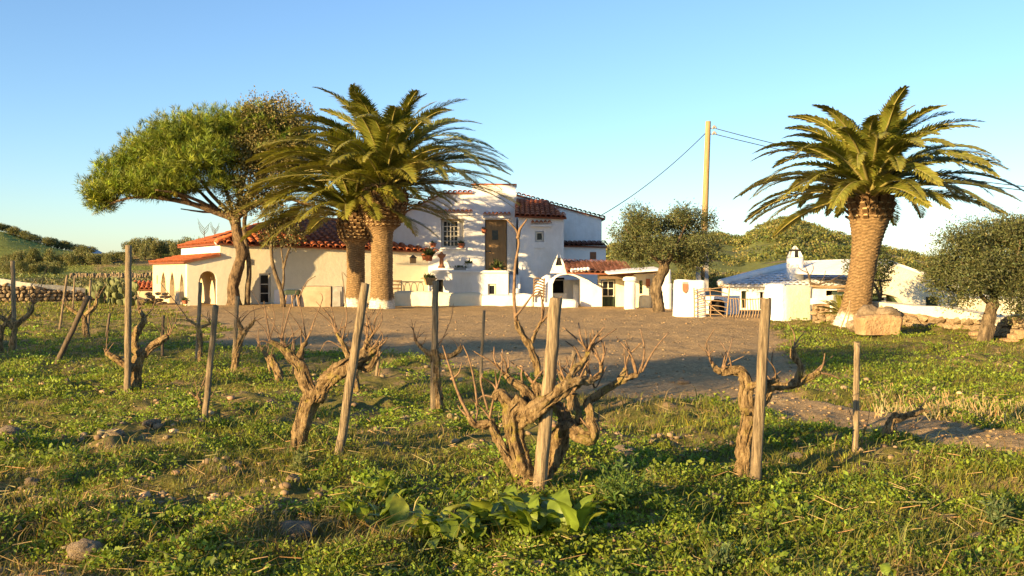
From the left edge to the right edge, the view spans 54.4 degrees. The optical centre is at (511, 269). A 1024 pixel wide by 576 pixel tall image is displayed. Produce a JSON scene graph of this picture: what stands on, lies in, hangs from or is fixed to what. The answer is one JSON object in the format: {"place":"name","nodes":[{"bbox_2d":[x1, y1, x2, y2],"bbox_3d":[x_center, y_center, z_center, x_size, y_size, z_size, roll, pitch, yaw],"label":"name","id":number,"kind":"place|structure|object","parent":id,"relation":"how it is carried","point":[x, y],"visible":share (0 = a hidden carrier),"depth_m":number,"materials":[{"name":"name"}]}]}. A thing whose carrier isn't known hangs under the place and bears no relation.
{"place":"outdoors","nodes":[
{"label":"outdoors","id":0,"kind":"place"},
{"bbox_2d":[0,223,1020,293],"bbox_3d":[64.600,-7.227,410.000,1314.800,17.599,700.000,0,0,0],"label":"hillside","id":1,"kind":"structure","parent":0,"point":[752,265],"depth_m":179.32,"materials":[{"name":"plant"}]},
{"bbox_2d":[15,259,29,274],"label":"tree","id":2,"kind":"object","parent":1,"relation":"on","point":[23,268],"visible":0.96,"depth_m":142.89,"materials":[{"name":"green plant"}]},
{"bbox_2d":[27,247,40,264],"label":"tree","id":3,"kind":"object","parent":1,"relation":"on","point":[34,252],"visible":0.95,"depth_m":189.06,"materials":[{"name":"green plant"}]},
{"bbox_2d":[43,248,56,262],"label":"tree","id":4,"kind":"object","parent":1,"relation":"on","point":[49,257],"visible":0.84,"depth_m":187.64,"materials":[{"name":"green plant"}]},
{"bbox_2d":[63,252,82,265],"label":"tree","id":5,"kind":"object","parent":1,"relation":"on","point":[73,260],"visible":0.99,"depth_m":187.53,"materials":[{"name":"green plant"}]},
{"bbox_2d":[0,231,169,289],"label":"field weeds","id":6,"kind":"object","parent":1,"relation":"on","point":[79,281],"visible":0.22,"depth_m":113.34,"materials":[{"name":"green plant"}]},
{"bbox_2d":[84,253,102,264],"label":"tree","id":7,"kind":"object","parent":1,"relation":"on","point":[93,259],"visible":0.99,"depth_m":187.89,"materials":[{"name":"green plant"}]},
{"bbox_2d":[69,272,152,278],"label":"wall","id":8,"kind":"structure","parent":1,"relation":"on","point":[106,275],"depth_m":105.51,"materials":[{"name":"stone"}]},
{"bbox_2d":[126,238,140,257],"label":"tree","id":9,"kind":"object","parent":1,"relation":"on","point":[135,244],"visible":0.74,"depth_m":200.48,"materials":[{"name":"green plant"}]},
{"bbox_2d":[137,239,150,259],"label":"tree","id":10,"kind":"object","parent":1,"relation":"on","point":[142,249],"visible":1,"depth_m":196.68,"materials":[{"name":"green plant"}]},
{"bbox_2d":[147,236,161,258],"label":"tree","id":11,"kind":"object","parent":1,"relation":"on","point":[154,245],"visible":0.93,"depth_m":200.25,"materials":[{"name":"green plant"}]},
{"bbox_2d":[169,240,180,255],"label":"tree","id":12,"kind":"object","parent":1,"relation":"on","point":[174,250],"visible":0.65,"depth_m":199.22,"materials":[{"name":"green plant"}]},
{"bbox_2d":[606,215,1011,275],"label":"hill scrub","id":13,"kind":"object","parent":1,"relation":"on","point":[799,236],"visible":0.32,"depth_m":189.57,"materials":[{"name":"green plant"}]},
{"bbox_2d":[0,294,1023,575],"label":"ground","id":14,"kind":"structure","parent":0,"point":[466,328],"depth_m":12.76,"materials":[{"name":"soil"}]},
{"bbox_2d":[0,307,16,352],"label":"grape vine","id":15,"kind":"object","parent":14,"relation":"on","point":[3,326],"visible":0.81,"depth_m":17.88,"materials":[{"name":"brown plant"}]},
{"bbox_2d":[0,425,20,436],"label":"rock","id":16,"kind":"object","parent":14,"relation":"on","point":[9,428],"visible":0.4,"depth_m":9.24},
{"bbox_2d":[10,261,16,352],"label":"wooden stake","id":17,"kind":"object","parent":14,"relation":"on","point":[13,288],"visible":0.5,"depth_m":17.81,"materials":[{"name":"brown wood"}]},
{"bbox_2d":[0,267,50,353],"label":"grape vine","id":18,"kind":"object","parent":14,"relation":"on","point":[13,324],"visible":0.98,"depth_m":17.27,"materials":[{"name":"brown plant"}]},
{"bbox_2d":[58,275,67,329],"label":"wooden stake","id":19,"kind":"object","parent":14,"relation":"on","point":[62,307],"visible":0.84,"depth_m":25.20,"materials":[{"name":"brown wood"}]},
{"bbox_2d":[0,278,134,302],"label":"field wall","id":20,"kind":"structure","parent":14,"relation":"on","point":[54,295],"depth_m":45.24,"materials":[{"name":"stone"}]},
{"bbox_2d":[54,295,90,363],"bbox_3d":[-7.010,1.040,15.800,0.648,1.253,0.091,0,0,0],"label":"wooden stake","id":21,"kind":"object","parent":14,"relation":"on","point":[66,342],"visible":0.84,"depth_m":15.77,"materials":[{"name":"brown wood"}]},
{"bbox_2d":[61,282,106,337],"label":"grape vine","id":22,"kind":"object","parent":14,"relation":"on","point":[84,327],"visible":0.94,"depth_m":21.47,"materials":[{"name":"brown plant"}]},
{"bbox_2d":[66,538,102,561],"bbox_3d":[-2.209,1.453,5.153,0.166,0.117,0.183,0,0,34],"label":"rock","id":23,"kind":"object","parent":14,"relation":"on","point":[83,545],"visible":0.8,"depth_m":5.10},
{"bbox_2d":[85,277,138,305],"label":"prickly pear","id":24,"kind":"object","parent":14,"relation":"on","point":[111,293],"visible":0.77,"depth_m":40.93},
{"bbox_2d":[124,245,131,394],"bbox_3d":[-4.738,0.698,12.283,0.097,1.996,0.087,0,0,0],"label":"wooden stake","id":25,"kind":"object","parent":14,"relation":"on","point":[128,318],"visible":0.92,"depth_m":12.25,"materials":[{"name":"brown wood"}]},
{"bbox_2d":[100,289,181,390],"bbox_3d":[-4.621,0.909,12.425,0.951,1.304,0.253,0,0,-6],"label":"grape vine","id":26,"kind":"object","parent":14,"relation":"on","point":[140,355],"visible":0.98,"depth_m":12.41,"materials":[{"name":"brown plant"}]},
{"bbox_2d":[134,280,152,298],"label":"stone hutch","id":27,"kind":"object","parent":14,"relation":"on","point":[145,286],"visible":0.45,"depth_m":49.00,"materials":[{"name":"stone"}]},
{"bbox_2d":[144,292,170,303],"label":"stone heap","id":28,"kind":"object","parent":14,"relation":"on","point":[159,300],"visible":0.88,"depth_m":42.39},
{"bbox_2d":[161,284,210,361],"bbox_3d":[-4.990,0.861,15.316,0.842,1.316,0.137,0,0,0],"label":"grape vine","id":29,"kind":"object","parent":14,"relation":"on","point":[198,327],"visible":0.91,"depth_m":15.28,"materials":[{"name":"brown plant"}]},
{"bbox_2d":[195,282,201,360],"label":"wooden stake","id":30,"kind":"object","parent":14,"relation":"on","point":[199,310],"visible":0.62,"depth_m":15.53,"materials":[{"name":"brown wood"}]},
{"bbox_2d":[73,97,332,304],"bbox_3d":[-12.740,-2.736,41.230,10.676,8.826,6.864,0,0,0],"label":"pine tree","id":31,"kind":"object","parent":14,"relation":"on","point":[165,159],"visible":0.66,"depth_m":39.96,"materials":[{"name":"green plant"}]},
{"bbox_2d":[191,373,215,408],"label":"grape vine","id":32,"kind":"object","parent":14,"relation":"on","point":[197,397],"visible":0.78,"depth_m":10.36,"materials":[{"name":"brown plant"}]},
{"bbox_2d":[202,304,218,420],"bbox_3d":[-3.040,1.010,10.002,0.188,1.313,0.069,0,0,0],"label":"wooden stake","id":33,"kind":"object","parent":14,"relation":"on","point":[208,379],"visible":0.88,"depth_m":9.98,"materials":[{"name":"brown wood"}]},
{"bbox_2d":[232,296,238,353],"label":"wooden stake","id":34,"kind":"object","parent":14,"relation":"on","point":[235,330],"visible":0.58,"depth_m":14.48,"materials":[{"name":"brown wood"}]},
{"bbox_2d":[226,306,266,370],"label":"grape vine","id":35,"kind":"object","parent":14,"relation":"on","point":[237,349],"visible":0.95,"depth_m":14.34,"materials":[{"name":"brown plant"}]},
{"bbox_2d":[247,328,283,381],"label":"grape vine","id":36,"kind":"object","parent":14,"relation":"on","point":[275,366],"visible":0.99,"depth_m":13.37,"materials":[{"name":"brown plant"}]},
{"bbox_2d":[216,80,321,304],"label":"evergreen oak","id":37,"kind":"object","parent":14,"relation":"on","point":[242,200],"visible":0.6,"depth_m":40.45,"materials":[{"name":"green plant"}]},
{"bbox_2d":[255,201,308,306],"bbox_3d":[-9.074,-0.643,39.286,2.149,4.325,1.692,0,0,0],"label":"young tree","id":38,"kind":"object","parent":14,"relation":"on","point":[289,233],"visible":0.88,"depth_m":39.22,"materials":[{"name":"green plant"}]},
{"bbox_2d":[148,216,438,305],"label":"long barn","id":39,"kind":"structure","parent":14,"relation":"on","point":[207,262],"depth_m":43.28,"materials":[{"name":"beige paint"}]},
{"bbox_2d":[259,274,269,303],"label":"door","id":40,"kind":"structure","parent":39,"relation":"in","point":[264,279],"depth_m":42.51,"materials":[{"name":"paint"}]},
{"bbox_2d":[278,520,316,541],"bbox_3d":[-1.191,1.452,5.525,0.215,0.119,0.184,0,0,-25],"label":"rock","id":41,"kind":"object","parent":14,"relation":"on","point":[306,525],"visible":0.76,"depth_m":5.46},
{"bbox_2d":[288,447,312,473],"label":"feathery weed","id":42,"kind":"object","parent":14,"relation":"on","point":[299,457],"visible":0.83,"depth_m":7.08,"materials":[{"name":"green plant"}]},
{"bbox_2d":[250,273,388,453],"bbox_3d":[-1.590,0.773,8.212,1.147,1.507,0.249,0,0,0],"label":"grape vine","id":43,"kind":"object","parent":14,"relation":"on","point":[314,396],"visible":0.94,"depth_m":8.20,"materials":[{"name":"brown plant"}]},
{"bbox_2d":[301,286,343,306],"bbox_3d":[-7.680,1.188,40.377,1.652,1.025,1.015,0,0,-6],"label":"water cistern","id":44,"kind":"object","parent":14,"relation":"on","point":[311,296],"visible":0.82,"depth_m":39.89,"materials":[{"name":"paint"}]},
{"bbox_2d":[234,138,462,306],"bbox_3d":[-6.280,-1.769,39.135,8.753,6.687,8.800,0,0,0],"label":"palm tree","id":45,"kind":"object","parent":14,"relation":"on","point":[352,231],"visible":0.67,"depth_m":38.49,"materials":[{"name":"green plant"}]},
{"bbox_2d":[334,282,369,455],"bbox_3d":[-1.288,0.873,7.932,0.307,1.540,0.079,0,0,0],"label":"wooden stake","id":46,"kind":"object","parent":14,"relation":"on","point":[351,371],"visible":0.85,"depth_m":7.90,"materials":[{"name":"brown wood"}]},
{"bbox_2d":[336,327,374,391],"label":"grape vine","id":47,"kind":"object","parent":14,"relation":"on","point":[356,386],"visible":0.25,"depth_m":12.37,"materials":[{"name":"brown plant"}]},
{"bbox_2d":[339,492,395,524],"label":"broadleaf plant","id":48,"kind":"object","parent":14,"relation":"on","point":[361,509],"visible":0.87,"depth_m":5.76,"materials":[{"name":"green plant"}]},
{"bbox_2d":[334,476,405,498],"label":"broadleaf plant","id":49,"kind":"object","parent":14,"relation":"on","point":[374,493],"visible":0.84,"depth_m":6.29,"materials":[{"name":"green plant"}]},
{"bbox_2d":[239,83,519,308],"bbox_3d":[-4.898,-2.551,37.939,10.550,8.221,10.599,0,0,0],"label":"palm tree","id":50,"kind":"object","parent":14,"relation":"on","point":[387,137],"visible":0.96,"depth_m":36.77,"materials":[{"name":"green plant"}]},
{"bbox_2d":[367,493,428,539],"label":"broadleaf plant","id":51,"kind":"object","parent":14,"relation":"on","point":[398,503],"visible":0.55,"depth_m":5.64,"materials":[{"name":"green plant"}]},
{"bbox_2d":[381,558,438,575],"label":"broadleaf plant","id":52,"kind":"object","parent":14,"relation":"on","point":[387,571],"visible":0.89,"depth_m":4.81,"materials":[{"name":"green plant"}]},
{"bbox_2d":[430,280,438,412],"bbox_3d":[-0.832,0.911,10.647,0.098,1.581,0.077,0,0,0],"label":"wooden stake","id":53,"kind":"object","parent":14,"relation":"on","point":[435,292],"visible":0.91,"depth_m":10.62,"materials":[{"name":"brown wood"}]},
{"bbox_2d":[411,310,462,411],"bbox_3d":[-0.805,0.948,10.628,0.563,1.156,0.162,0,0,7],"label":"grape vine","id":54,"kind":"object","parent":14,"relation":"on","point":[436,378],"visible":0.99,"depth_m":10.62,"materials":[{"name":"brown plant"}]},
{"bbox_2d":[403,503,486,550],"bbox_3d":[-0.373,1.408,5.370,0.477,0.192,0.500,0,0,0],"label":"broadleaf plant","id":55,"kind":"object","parent":14,"relation":"on","point":[441,523],"visible":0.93,"depth_m":5.38,"materials":[{"name":"green plant"}]},
{"bbox_2d":[479,310,485,380],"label":"wooden stake","id":56,"kind":"object","parent":14,"relation":"on","point":[482,342],"visible":0.84,"depth_m":13.26,"materials":[{"name":"brown wood"}]},
{"bbox_2d":[394,291,577,307],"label":"garden wall","id":57,"kind":"structure","parent":14,"relation":"on","point":[412,298],"depth_m":40.60,"materials":[{"name":"paint"}]},
{"bbox_2d":[450,492,525,533],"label":"broadleaf plant","id":58,"kind":"object","parent":14,"relation":"on","point":[483,509],"visible":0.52,"depth_m":5.58,"materials":[{"name":"green plant"}]},
{"bbox_2d":[393,184,607,294],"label":"farmhouse","id":59,"kind":"object","parent":14,"relation":"on","point":[549,231],"visible":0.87,"depth_m":46.00,"materials":[{"name":"white paint"}]},
{"bbox_2d":[442,220,458,247],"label":"window","id":60,"kind":"structure","parent":59,"relation":"in","point":[450,234],"depth_m":46.17,"materials":[{"name":"paint"}]},
{"bbox_2d":[485,220,506,269],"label":"door","id":61,"kind":"structure","parent":59,"relation":"in","point":[496,234],"depth_m":46.17,"materials":[{"name":"brown wood"}]},
{"bbox_2d":[0,350,1022,575],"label":"soil crumbs","id":62,"kind":"object","parent":14,"relation":"on","point":[286,485],"visible":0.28,"depth_m":6.85,"materials":[{"name":"soil"}]},
{"bbox_2d":[0,317,1023,575],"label":"weeds","id":63,"kind":"object","parent":14,"relation":"on","point":[548,553],"visible":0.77,"depth_m":6.32,"materials":[{"name":"green plant"}]},
{"bbox_2d":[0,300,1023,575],"bbox_3d":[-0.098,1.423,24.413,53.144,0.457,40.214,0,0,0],"label":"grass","id":64,"kind":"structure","parent":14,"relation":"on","point":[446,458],"depth_m":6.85,"materials":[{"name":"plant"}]},
{"bbox_2d":[0,376,1023,575],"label":"dry straw","id":65,"kind":"object","parent":14,"relation":"on","point":[480,498],"visible":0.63,"depth_m":6.04,"materials":[{"name":"beige plant"}]},
{"bbox_2d":[490,484,552,527],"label":"broadleaf plant","id":66,"kind":"object","parent":14,"relation":"on","point":[510,491],"visible":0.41,"depth_m":5.59,"materials":[{"name":"green plant"}]},
{"bbox_2d":[533,277,544,301],"bbox_3d":[1.066,0.812,39.480,0.495,0.965,0.110,0,0,0],"label":"twig trellis","id":67,"kind":"object","parent":14,"relation":"on","point":[535,283],"visible":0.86,"depth_m":39.46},
{"bbox_2d":[532,297,561,490],"bbox_3d":[0.221,0.887,6.438,0.210,1.417,0.094,0,0,0],"label":"wooden stake","id":68,"kind":"object","parent":14,"relation":"on","point":[542,451],"visible":0.82,"depth_m":6.40,"materials":[{"name":"brown wood"}]},
{"bbox_2d":[496,487,606,537],"bbox_3d":[0.220,1.319,5.405,0.621,0.256,0.414,0,0,25],"label":"broadleaf plant","id":69,"kind":"object","parent":14,"relation":"on","point":[562,514],"visible":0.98,"depth_m":5.38,"materials":[{"name":"green plant"}]},
{"bbox_2d":[442,219,668,487],"bbox_3d":[0.292,0.613,6.582,1.500,1.882,0.534,0,0,0],"label":"grape vine","id":70,"kind":"object","parent":14,"relation":"on","point":[528,406],"visible":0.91,"depth_m":6.51,"materials":[{"name":"brown plant"}]},
{"bbox_2d":[534,252,601,306],"bbox_3d":[2.233,0.539,41.048,2.702,2.521,2.903,0,0,0],"label":"oven porch","id":71,"kind":"object","parent":14,"relation":"on","point":[582,291],"visible":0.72,"depth_m":39.77,"materials":[{"name":"white paint"}]},
{"bbox_2d":[557,349,593,417],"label":"grape vine","id":72,"kind":"object","parent":14,"relation":"on","point":[570,404],"visible":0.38,"depth_m":10.18,"materials":[{"name":"brown plant"}]},
{"bbox_2d":[147,306,1019,451],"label":"soil clods","id":73,"kind":"object","parent":14,"relation":"on","point":[917,427],"visible":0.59,"depth_m":14.29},
{"bbox_2d":[563,259,633,306],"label":"tiled store","id":74,"kind":"structure","parent":14,"relation":"on","point":[613,293],"depth_m":40.01,"materials":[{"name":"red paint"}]},
{"bbox_2d":[601,280,614,306],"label":"door","id":75,"kind":"structure","parent":74,"relation":"in","point":[608,286],"depth_m":40.04,"materials":[{"name":"green paint"}]},
{"bbox_2d":[593,452,649,512],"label":"feathery weed","id":76,"kind":"object","parent":14,"relation":"on","point":[621,492],"visible":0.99,"depth_m":5.95,"materials":[{"name":"green plant"}]},
{"bbox_2d":[611,445,636,456],"bbox_3d":[0.870,1.426,7.707,0.189,0.122,0.220,0,0,-28],"label":"rock","id":77,"kind":"object","parent":14,"relation":"on","point":[619,448],"visible":0.31,"depth_m":7.66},
{"bbox_2d":[604,267,671,308],"bbox_3d":[4.838,0.850,38.500,2.446,1.900,2.200,0,0,0],"label":"porch shelter","id":78,"kind":"object","parent":14,"relation":"on","point":[634,298],"visible":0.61,"depth_m":37.58,"materials":[{"name":"white paint"}]},
{"bbox_2d":[606,198,726,311],"bbox_3d":[5.329,-0.420,34.247,4.156,4.111,2.922,0,0,-8],"label":"olive tree","id":79,"kind":"object","parent":14,"relation":"on","point":[639,228],"visible":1,"depth_m":34.17,"materials":[{"name":"green plant"}]},
{"bbox_2d":[673,279,705,316],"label":"gate pillar","id":80,"kind":"structure","parent":14,"relation":"on","point":[683,299],"depth_m":31.01,"materials":[{"name":"white paint"}]},
{"bbox_2d":[696,121,716,294],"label":"power pole","id":81,"kind":"object","parent":14,"relation":"on","point":[704,272],"visible":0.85,"depth_m":46.88,"materials":[{"name":"brown wood"}]},
{"bbox_2d":[693,285,729,316],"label":"rustic gate","id":82,"kind":"structure","parent":14,"relation":"on","point":[710,305],"depth_m":30.86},
{"bbox_2d":[703,541,737,575],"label":"feathery weed","id":83,"kind":"object","parent":14,"relation":"on","point":[720,557],"visible":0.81,"depth_m":4.93,"materials":[{"name":"green plant"}]},
{"bbox_2d":[706,296,739,314],"bbox_3d":[6.855,1.342,33.450,1.400,0.916,0.900,0,0,0],"label":"kennel","id":84,"kind":"object","parent":14,"relation":"on","point":[724,304],"visible":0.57,"depth_m":33.00,"materials":[{"name":"white paint"}]},
{"bbox_2d":[729,298,760,317],"bbox_3d":[7.302,1.250,30.871,1.144,0.714,0.050,0,0,0],"label":"stick fence","id":85,"kind":"object","parent":14,"relation":"on","point":[747,307],"visible":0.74,"depth_m":30.85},
{"bbox_2d":[750,297,771,485],"bbox_3d":[1.712,0.918,6.881,0.161,1.446,0.084,0,0,0],"label":"wooden stake","id":86,"kind":"object","parent":14,"relation":"on","point":[759,407],"visible":0.86,"depth_m":6.85,"materials":[{"name":"brown wood"}]},
{"bbox_2d":[697,322,840,483],"bbox_3d":[1.864,0.955,7.092,1.034,1.141,0.394,0,0,-18],"label":"grape vine","id":87,"kind":"object","parent":14,"relation":"on","point":[746,401],"visible":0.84,"depth_m":7.07,"materials":[{"name":"brown plant"}]},
{"bbox_2d":[716,246,847,309],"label":"white cottage","id":88,"kind":"structure","parent":14,"relation":"on","point":[749,284],"depth_m":37.09,"materials":[{"name":"paint"}]},
{"bbox_2d":[765,283,812,320],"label":"wall block","id":89,"kind":"structure","parent":14,"relation":"on","point":[788,301],"depth_m":28.93,"materials":[{"name":"paint"}]},
{"bbox_2d":[798,263,845,291],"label":"pergola beam","id":90,"kind":"structure","parent":14,"relation":"on","point":[839,288],"depth_m":30.98,"materials":[{"name":"brown wood"}]},
{"bbox_2d":[810,295,835,323],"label":"stone wall","id":91,"kind":"structure","parent":14,"relation":"on","point":[815,311],"depth_m":28.08,"materials":[{"name":"stone"}]},
{"bbox_2d":[852,341,859,451],"bbox_3d":[2.762,1.098,8.001,0.070,1.034,0.056,0,0,0],"label":"wooden stake","id":92,"kind":"object","parent":14,"relation":"on","point":[856,394],"visible":0.88,"depth_m":7.98,"materials":[{"name":"brown wood"}]},
{"bbox_2d":[700,318,1023,423],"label":"turf","id":93,"kind":"structure","parent":14,"relation":"on","point":[847,374],"depth_m":13.46,"materials":[{"name":"green plant"}]},
{"bbox_2d":[831,560,896,575],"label":"broadleaf plant","id":94,"kind":"object","parent":14,"relation":"on","point":[884,567],"visible":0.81,"depth_m":4.68,"materials":[{"name":"green plant"}]},
{"bbox_2d":[841,242,901,296],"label":"laurel shrub","id":95,"kind":"object","parent":14,"relation":"on","point":[884,270],"visible":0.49,"depth_m":29.29,"materials":[{"name":"green plant"}]},
{"bbox_2d":[853,314,902,334],"bbox_3d":[8.304,1.246,22.624,0.977,0.468,0.671,0,0,0],"label":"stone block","id":96,"kind":"object","parent":14,"relation":"on","point":[877,324],"visible":0.95,"depth_m":22.33,"materials":[{"name":"stone"}]},
{"bbox_2d":[857,304,877,314],"bbox_3d":[8.246,1.037,23.010,0.527,0.477,0.503,12,2,10],"label":"boulder","id":97,"kind":"object","parent":96,"relation":"on","point":[864,309],"visible":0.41,"depth_m":22.87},
{"bbox_2d":[876,306,903,316],"bbox_3d":[8.628,1.029,22.815,0.632,0.359,0.520,6,-2,-23],"label":"boulder","id":98,"kind":"object","parent":96,"relation":"on","point":[888,310],"visible":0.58,"depth_m":22.61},
{"bbox_2d":[733,85,1023,326],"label":"palm tree","id":99,"kind":"object","parent":14,"relation":"on","point":[870,164],"visible":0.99,"depth_m":25.37,"materials":[{"name":"green plant"}]},
{"bbox_2d":[793,259,984,305],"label":"gabled outbuilding","id":100,"kind":"structure","parent":14,"relation":"on","point":[904,285],"depth_m":32.30,"materials":[{"name":"white paint"}]},
{"bbox_2d":[881,388,935,440],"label":"grape vine","id":101,"kind":"object","parent":14,"relation":"on","point":[894,418],"visible":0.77,"depth_m":8.39,"materials":[{"name":"brown plant"}]},
{"bbox_2d":[830,301,1006,330],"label":"yard wall","id":102,"kind":"structure","parent":14,"relation":"on","point":[922,315],"depth_m":24.27,"materials":[{"name":"stone"}]},
{"bbox_2d":[816,294,842,314],"bbox_3d":[8.966,0.977,26.906,1.479,0.564,1.310,0,0,0],"label":"cycad","id":103,"kind":"object","parent":102,"relation":"on","point":[836,305],"visible":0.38,"depth_m":26.92,"materials":[{"name":"green plant"}]},
{"bbox_2d":[873,383,1023,427],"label":"straw stubble","id":104,"kind":"object","parent":14,"relation":"on","point":[880,409],"visible":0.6,"depth_m":10.45,"materials":[{"name":"plant"}]},
{"bbox_2d":[912,204,1023,341],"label":"olive tree","id":105,"kind":"object","parent":14,"relation":"on","point":[984,248],"visible":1,"depth_m":20.82,"materials":[{"name":"green plant"}]},
{"bbox_2d":[948,296,1023,314],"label":"white shed","id":106,"kind":"structure","parent":14,"relation":"on","point":[979,307],"depth_m":27.33,"materials":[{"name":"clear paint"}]},
{"bbox_2d":[976,490,1014,530],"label":"feathery weed","id":107,"kind":"object","parent":14,"relation":"on","point":[998,512],"visible":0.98,"depth_m":5.81,"materials":[{"name":"green plant"}]},
{"bbox_2d":[993,314,1023,339],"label":"wall end","id":108,"kind":"structure","parent":14,"relation":"on","point":[1001,331],"depth_m":21.50,"materials":[{"name":"stone"}]},
{"bbox_2d":[999,329,1023,341],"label":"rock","id":109,"kind":"object","parent":14,"relation":"on","point":[1016,335],"visible":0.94,"depth_m":20.78,"materials":[{"name":"stone"}]},
{"bbox_2d":[0,0,1023,255],"label":"sky","id":110,"kind":"structure","parent":0,"point":[587,102],"materials":[{"name":"blue"}]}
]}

